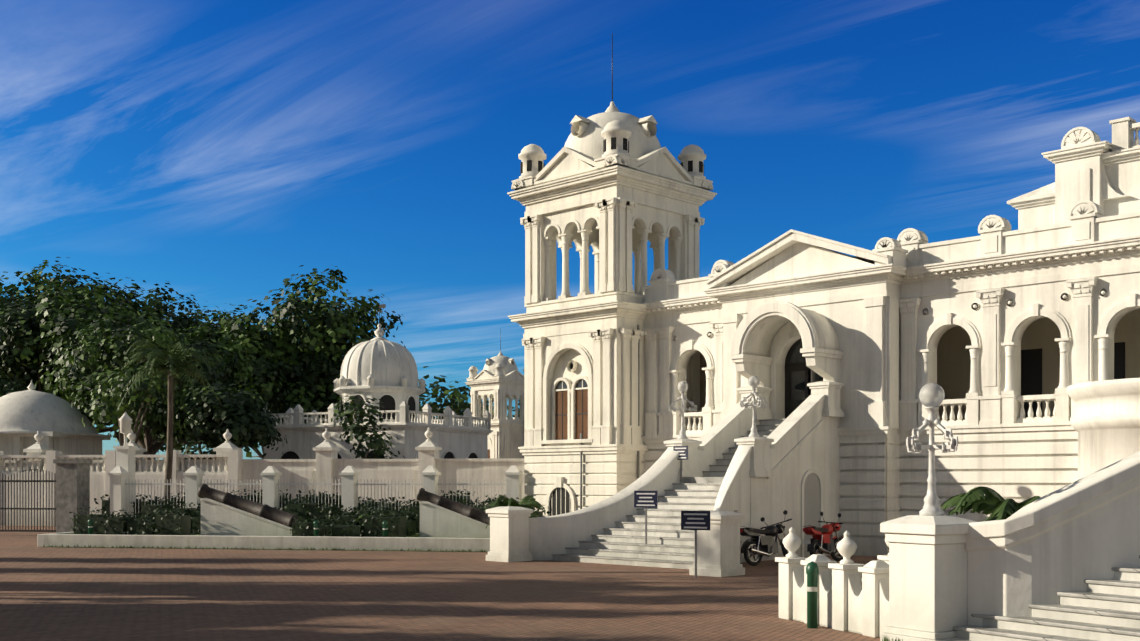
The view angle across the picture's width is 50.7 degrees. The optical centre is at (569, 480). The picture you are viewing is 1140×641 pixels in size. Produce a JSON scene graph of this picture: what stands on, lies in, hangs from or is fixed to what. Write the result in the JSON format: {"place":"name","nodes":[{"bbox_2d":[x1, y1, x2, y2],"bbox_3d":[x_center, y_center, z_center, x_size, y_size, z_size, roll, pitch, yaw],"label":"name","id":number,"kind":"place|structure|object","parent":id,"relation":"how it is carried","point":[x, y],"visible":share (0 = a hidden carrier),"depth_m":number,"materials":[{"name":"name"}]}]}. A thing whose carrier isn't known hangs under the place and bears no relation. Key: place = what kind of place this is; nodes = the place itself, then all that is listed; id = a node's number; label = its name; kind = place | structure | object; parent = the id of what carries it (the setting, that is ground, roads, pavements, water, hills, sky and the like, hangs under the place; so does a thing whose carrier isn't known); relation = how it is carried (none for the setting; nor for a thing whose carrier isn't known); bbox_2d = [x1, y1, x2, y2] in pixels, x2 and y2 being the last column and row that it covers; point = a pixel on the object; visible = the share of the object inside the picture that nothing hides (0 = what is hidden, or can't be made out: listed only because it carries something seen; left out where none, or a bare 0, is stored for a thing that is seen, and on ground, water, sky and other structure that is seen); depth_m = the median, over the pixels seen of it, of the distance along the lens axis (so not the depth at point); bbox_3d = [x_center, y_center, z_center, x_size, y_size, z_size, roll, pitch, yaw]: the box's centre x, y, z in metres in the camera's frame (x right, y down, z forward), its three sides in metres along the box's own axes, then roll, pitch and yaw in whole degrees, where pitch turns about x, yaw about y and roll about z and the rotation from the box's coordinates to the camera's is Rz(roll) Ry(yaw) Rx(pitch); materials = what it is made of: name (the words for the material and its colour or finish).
{"place":"outdoors","nodes":[
{"label":"outdoors","id":0,"kind":"place"},
{"bbox_2d":[0,526,880,640],"bbox_3d":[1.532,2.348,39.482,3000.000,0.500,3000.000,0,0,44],"label":"pavement","id":1,"kind":"structure","parent":0,"point":[96,594],"depth_m":21.43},
{"bbox_2d":[0,366,45,396],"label":"tree","id":2,"kind":"object","parent":1,"relation":"on","point":[4,390],"visible":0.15,"depth_m":69.45,"materials":[{"name":"green plant"}]},
{"bbox_2d":[0,272,151,431],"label":"tree","id":3,"kind":"object","parent":1,"relation":"on","point":[20,345],"visible":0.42,"depth_m":76.92,"materials":[{"name":"green plant"}]},
{"bbox_2d":[0,257,203,432],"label":"tree","id":4,"kind":"object","parent":1,"relation":"on","point":[157,308],"visible":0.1,"depth_m":88.16,"materials":[{"name":"green plant"}]},
{"bbox_2d":[0,380,242,525],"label":"pavilion","id":5,"kind":"structure","parent":1,"relation":"on","point":[29,413],"depth_m":56.30,"materials":[{"name":"paint"}]},
{"bbox_2d":[81,359,183,445],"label":"tree","id":6,"kind":"object","parent":1,"relation":"on","point":[107,409],"visible":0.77,"depth_m":57.58,"materials":[{"name":"green plant"}]},
{"bbox_2d":[63,303,225,459],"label":"tree","id":7,"kind":"object","parent":1,"relation":"on","point":[110,348],"visible":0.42,"depth_m":63.45,"materials":[{"name":"green plant"}]},
{"bbox_2d":[34,302,264,459],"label":"tree","id":8,"kind":"object","parent":1,"relation":"on","point":[57,348],"visible":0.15,"depth_m":73.93,"materials":[{"name":"green plant"}]},
{"bbox_2d":[115,339,220,500],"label":"palm","id":9,"kind":"object","parent":1,"relation":"on","point":[159,360],"visible":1,"depth_m":49.14,"materials":[{"name":"green plant"}]},
{"bbox_2d":[103,310,269,453],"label":"tree","id":10,"kind":"object","parent":1,"relation":"on","point":[185,442],"depth_m":109.56,"materials":[{"name":"green plant"}]},
{"bbox_2d":[118,294,296,444],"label":"tree","id":11,"kind":"object","parent":1,"relation":"on","point":[217,325],"visible":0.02,"depth_m":97.16,"materials":[{"name":"green plant"}]},
{"bbox_2d":[148,371,287,458],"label":"tree","id":12,"kind":"object","parent":1,"relation":"on","point":[240,418],"visible":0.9,"depth_m":57.35,"materials":[{"name":"green plant"}]},
{"bbox_2d":[195,442,263,458],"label":"tree","id":13,"kind":"object","parent":1,"relation":"on","point":[249,454],"depth_m":165.54,"materials":[{"name":"green plant"}]},
{"bbox_2d":[0,412,523,532],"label":"garden fence","id":14,"kind":"object","parent":1,"relation":"on","point":[72,480],"visible":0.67,"depth_m":45.06,"materials":[{"name":"paint"}]},
{"bbox_2d":[37,532,489,551],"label":"garden kerb","id":15,"kind":"structure","parent":1,"relation":"on","point":[198,541],"depth_m":36.76,"materials":[{"name":"paint"}]},
{"bbox_2d":[88,519,93,533],"bbox_3d":[-15.269,1.518,38.300,0.180,0.600,0.171,0,0,44],"label":"garden bollard","id":16,"kind":"object","parent":15,"relation":"on","point":[90,525],"visible":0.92,"depth_m":38.24,"materials":[{"name":"green metal"}]},
{"bbox_2d":[198,483,297,535],"bbox_3d":[-9.993,0.951,38.832,4.217,1.733,1.082,0,0,5],"label":"cannon","id":17,"kind":"object","parent":15,"relation":"on","point":[225,514],"visible":0.83,"depth_m":38.62,"materials":[{"name":"paint"}]},
{"bbox_2d":[313,521,318,535],"bbox_3d":[-7.794,1.518,36.928,0.180,0.600,0.171,0,0,44],"label":"garden bollard","id":18,"kind":"object","parent":15,"relation":"on","point":[316,528],"visible":0.94,"depth_m":36.87,"materials":[{"name":"green metal"}]},
{"bbox_2d":[355,513,369,524],"bbox_3d":[-6.179,1.516,38.895,1.643,0.928,1.573,0,0,44],"label":"shrub","id":19,"kind":"object","parent":15,"relation":"on","point":[361,516],"visible":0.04,"depth_m":38.88,"materials":[{"name":"green plant"}]},
{"bbox_2d":[382,521,387,536],"bbox_3d":[-5.621,1.518,36.580,0.180,0.600,0.171,0,0,44],"label":"garden bollard","id":20,"kind":"object","parent":15,"relation":"on","point":[385,528],"visible":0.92,"depth_m":36.52,"materials":[{"name":"green metal"}]},
{"bbox_2d":[416,488,489,536],"bbox_3d":[-3.181,1.020,38.708,3.587,1.596,1.022,0,0,4],"label":"cannon","id":21,"kind":"object","parent":15,"relation":"on","point":[441,516],"visible":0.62,"depth_m":38.52,"materials":[{"name":"paint"}]},
{"bbox_2d":[43,544,484,551],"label":"kerb grass","id":22,"kind":"structure","parent":1,"relation":"on","point":[326,548],"depth_m":36.62,"materials":[{"name":"green plant"}]},
{"bbox_2d":[5,427,526,504],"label":"compound wall","id":23,"kind":"structure","parent":1,"relation":"on","point":[326,463],"depth_m":53.77,"materials":[{"name":"paint"}]},
{"bbox_2d":[179,265,405,443],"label":"tree","id":24,"kind":"object","parent":1,"relation":"on","point":[312,349],"visible":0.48,"depth_m":82.13,"materials":[{"name":"green plant"}]},
{"bbox_2d":[68,489,549,536],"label":"garden hedges","id":25,"kind":"object","parent":1,"relation":"on","point":[333,519],"visible":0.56,"depth_m":39.55,"materials":[{"name":"green plant"}]},
{"bbox_2d":[331,392,404,458],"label":"conifer tree","id":26,"kind":"object","parent":1,"relation":"on","point":[359,431],"visible":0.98,"depth_m":57.68,"materials":[{"name":"green plant"}]},
{"bbox_2d":[261,303,492,458],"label":"domed building","id":27,"kind":"structure","parent":1,"relation":"on","point":[379,366],"depth_m":72.44,"materials":[{"name":"paint"}]},
{"bbox_2d":[418,366,519,418],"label":"tree","id":28,"kind":"object","parent":1,"relation":"on","point":[456,404],"visible":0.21,"depth_m":156.60,"materials":[{"name":"green plant"}]},
{"bbox_2d":[486,381,843,576],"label":"entrance stairs","id":29,"kind":"structure","parent":1,"relation":"on","point":[733,478],"depth_m":31.80,"materials":[{"name":"stone"}]},
{"bbox_2d":[634,491,657,543],"bbox_3d":[1.907,0.923,30.143,0.620,1.350,0.059,0,0,24],"label":"stair sign","id":30,"kind":"object","parent":29,"relation":"attached to","point":[646,499],"visible":0.98,"depth_m":30.13,"materials":[{"name":"grey"}]},
{"bbox_2d":[673,446,687,476],"bbox_3d":[3.023,-0.527,32.716,0.500,0.850,0.059,0,0,44],"label":"sign","id":31,"kind":"object","parent":29,"relation":"attached to","point":[683,452],"visible":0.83,"depth_m":32.69,"materials":[{"name":"grey"}]},
{"bbox_2d":[668,381,696,438],"bbox_3d":[3.116,-1.954,33.240,0.598,1.603,0.598,0,0,44],"label":"stair lamp","id":32,"kind":"object","parent":29,"relation":"on","point":[682,386],"visible":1,"depth_m":33.20,"materials":[{"name":"white metal"}]},
{"bbox_2d":[740,376,767,436],"bbox_3d":[4.831,-1.954,31.560,0.598,1.603,0.598,0,0,27],"label":"stair lamp","id":33,"kind":"object","parent":29,"relation":"on","point":[753,381],"visible":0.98,"depth_m":31.50,"materials":[{"name":"white metal"}]},
{"bbox_2d":[681,511,709,577],"bbox_3d":[2.726,1.373,26.050,0.660,1.450,0.059,0,0,24],"label":"stair sign","id":34,"kind":"object","parent":1,"relation":"on","point":[695,520],"visible":1,"depth_m":26.03,"materials":[{"name":"grey"}]},
{"bbox_2d":[806,561,818,627],"bbox_3d":[3.458,1.623,17.156,0.180,0.950,0.171,0,0,44],"label":"bollard","id":35,"kind":"object","parent":1,"relation":"on","point":[812,570],"visible":1,"depth_m":17.09,"materials":[{"name":"green metal"}]},
{"bbox_2d":[775,527,888,637],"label":"fence wall","id":36,"kind":"structure","parent":1,"relation":"on","point":[852,596],"depth_m":16.86,"materials":[{"name":"paint"}]},
{"bbox_2d":[641,117,1139,555],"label":"palace facade","id":37,"kind":"structure","parent":1,"relation":"on","point":[1020,346],"depth_m":33.41,"materials":[{"name":"white paint"}]},
{"bbox_2d":[882,635,902,640],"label":"pedestal grass strip","id":38,"kind":"object","parent":1,"relation":"on","point":[885,638],"depth_m":15.23,"materials":[{"name":"green plant"}]},
{"bbox_2d":[940,486,1040,521],"bbox_3d":[6.301,1.185,16.528,2.755,2.232,2.418,0,0,44],"label":"palm plant","id":39,"kind":"object","parent":1,"relation":"on","point":[994,504],"visible":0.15,"depth_m":16.25,"materials":[{"name":"green plant"}]},
{"bbox_2d":[880,451,1139,640],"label":"staircase","id":40,"kind":"structure","parent":1,"relation":"on","point":[1062,564],"depth_m":14.59,"materials":[{"name":"paint"}]},
{"bbox_2d":[906,383,957,515],"bbox_3d":[4.575,-0.400,15.207,0.626,1.676,0.626,0,0,16],"label":"pedestal lamp","id":41,"kind":"object","parent":40,"relation":"on","point":[931,396],"visible":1,"depth_m":15.12,"materials":[{"name":"white metal"}]},
{"bbox_2d":[465,328,523,457],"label":"palace tower","id":42,"kind":"structure","parent":0,"point":[499,379],"depth_m":122.89,"materials":[{"name":"white paint"}]},
{"bbox_2d":[484,495,545,516],"bbox_3d":[-1.749,1.257,38.968,2.032,1.598,2.166,0,0,2],"label":"shrub","id":43,"kind":"object","parent":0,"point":[526,503],"visible":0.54,"depth_m":38.53,"materials":[{"name":"green plant"}]},
{"bbox_2d":[0,0,1139,459],"label":"sky","id":44,"kind":"structure","parent":0,"point":[215,150],"materials":[{"name":"blue"}]},
{"bbox_2d":[507,33,716,516],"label":"palace tower","id":45,"kind":"structure","parent":0,"point":[613,186],"depth_m":41.01,"materials":[{"name":"white paint"}]},
{"bbox_2d":[580,325,639,508],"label":"tower downpipes","id":46,"kind":"object","parent":45,"relation":"attached to","point":[638,452],"visible":0.48,"depth_m":40.15,"materials":[{"name":"grey"}]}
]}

